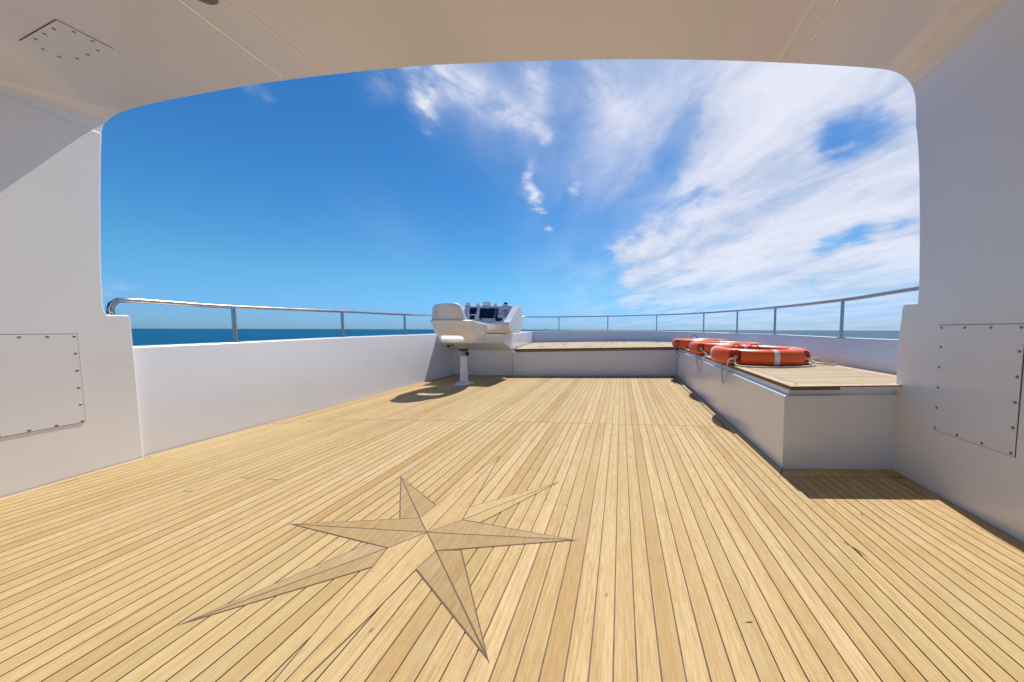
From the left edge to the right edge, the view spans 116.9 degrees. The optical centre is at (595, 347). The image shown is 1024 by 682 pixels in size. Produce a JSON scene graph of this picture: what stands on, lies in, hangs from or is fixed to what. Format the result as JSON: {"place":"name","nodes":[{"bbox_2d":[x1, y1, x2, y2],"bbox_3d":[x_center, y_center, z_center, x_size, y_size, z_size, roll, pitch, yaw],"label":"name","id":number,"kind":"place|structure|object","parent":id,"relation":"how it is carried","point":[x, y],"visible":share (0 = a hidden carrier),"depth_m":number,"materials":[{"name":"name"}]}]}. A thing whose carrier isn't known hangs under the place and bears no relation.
{"place":"outdoors","nodes":[
{"label":"outdoors","id":0,"kind":"place"},
{"bbox_2d":[100,59,919,330],"label":"sky","id":1,"kind":"structure","parent":0,"point":[603,187],"materials":[{"name":"blue"}]},
{"bbox_2d":[0,374,1023,681],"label":"deck","id":2,"kind":"structure","parent":0,"point":[708,542],"depth_m":1.15,"materials":[{"name":"brown wood"}]},
{"bbox_2d":[133,331,532,456],"bbox_3d":[-2.433,2.854,3.263,1.346,6.004,10.765,0,3,5],"label":"bulwark","id":3,"kind":"object","parent":2,"relation":"attached to","point":[189,393],"visible":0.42,"depth_m":2.80,"materials":[{"name":"white paint"}]},
{"bbox_2d":[106,286,918,341],"bbox_3d":[-0.211,-0.441,4.914,5.371,0.523,7.196,0,3,5],"label":"guard rail","id":4,"kind":"object","parent":3,"relation":"on","point":[111,306],"visible":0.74,"depth_m":2.85,"materials":[{"name":"silver metal"}]},
{"bbox_2d":[180,456,572,681],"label":"compass star","id":5,"kind":"object","parent":2,"relation":"on","point":[425,537],"visible":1,"depth_m":1.14,"materials":[{"name":"brown wood"}]},
{"bbox_2d":[430,303,487,385],"bbox_3d":[-2.044,-0.036,4.638,0.684,1.214,0.810,0,3,5],"label":"helm chair","id":6,"kind":"object","parent":2,"relation":"on","point":[450,322],"visible":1,"depth_m":4.36,"materials":[{"name":"leather"}]},
{"bbox_2d":[438,301,522,352],"bbox_3d":[-2.095,-0.148,5.496,1.395,1.376,0.730,0,3,5],"label":"helm console","id":7,"kind":"object","parent":2,"relation":"on","point":[504,322],"visible":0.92,"depth_m":5.50,"materials":[{"name":"paint"}]},
{"bbox_2d":[0,0,1023,542],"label":"hardtop","id":8,"kind":"object","parent":2,"relation":"on","point":[76,76],"visible":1,"depth_m":1.59,"materials":[{"name":"paint"}]},
{"bbox_2d":[513,341,677,375],"bbox_3d":[0.264,0.173,6.936,4.150,0.578,2.835,0,3,5],"label":"bench","id":9,"kind":"object","parent":2,"relation":"on","point":[628,358],"visible":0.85,"depth_m":5.71,"materials":[{"name":"white wood"}]},
{"bbox_2d":[533,330,898,374],"bbox_3d":[1.646,2.833,3.593,3.520,6.028,11.763,-1,4,-18],"label":"bulwark","id":10,"kind":"object","parent":2,"relation":"attached to","point":[876,355],"visible":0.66,"depth_m":3.33,"materials":[{"name":"white paint"}]},
{"bbox_2d":[676,348,900,469],"bbox_3d":[1.802,0.352,3.996,0.968,0.576,4.398,0,3,5],"label":"bench","id":11,"kind":"object","parent":2,"relation":"on","point":[824,417],"visible":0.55,"depth_m":1.89,"materials":[{"name":"white wood"}]},
{"bbox_2d":[672,338,726,354],"bbox_3d":[1.808,-0.020,5.410,0.916,0.280,0.916,0,3,5],"label":"life ring","id":12,"kind":"object","parent":11,"relation":"on","point":[684,342],"visible":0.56,"depth_m":5.17,"materials":[{"name":"orange plastic"}]},
{"bbox_2d":[689,341,760,371],"bbox_3d":[1.742,0.108,4.176,0.916,0.376,0.956,0,3,5],"label":"life ring","id":13,"kind":"object","parent":11,"relation":"on","point":[701,347],"visible":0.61,"depth_m":4.01,"materials":[{"name":"orange plastic"}]},
{"bbox_2d":[731,344,760,349],"bbox_3d":[1.584,0.043,3.235,0.329,0.172,0.058,1,3,15],"label":"cord","id":14,"kind":"object","parent":11,"relation":"on","point":[749,346],"visible":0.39,"depth_m":3.23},
{"bbox_2d":[710,345,835,383],"bbox_3d":[1.675,0.161,3.095,0.996,0.341,0.947,0,4,5],"label":"life ring","id":15,"kind":"object","parent":11,"relation":"on","point":[765,356],"visible":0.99,"depth_m":2.77,"materials":[{"name":"orange plastic"}]},
{"bbox_2d":[131,329,899,345],"bbox_3d":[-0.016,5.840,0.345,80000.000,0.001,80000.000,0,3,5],"label":"sea","id":16,"kind":"structure","parent":0,"point":[159,336],"depth_m":425.42,"materials":[{"name":"liquid"}]}
]}

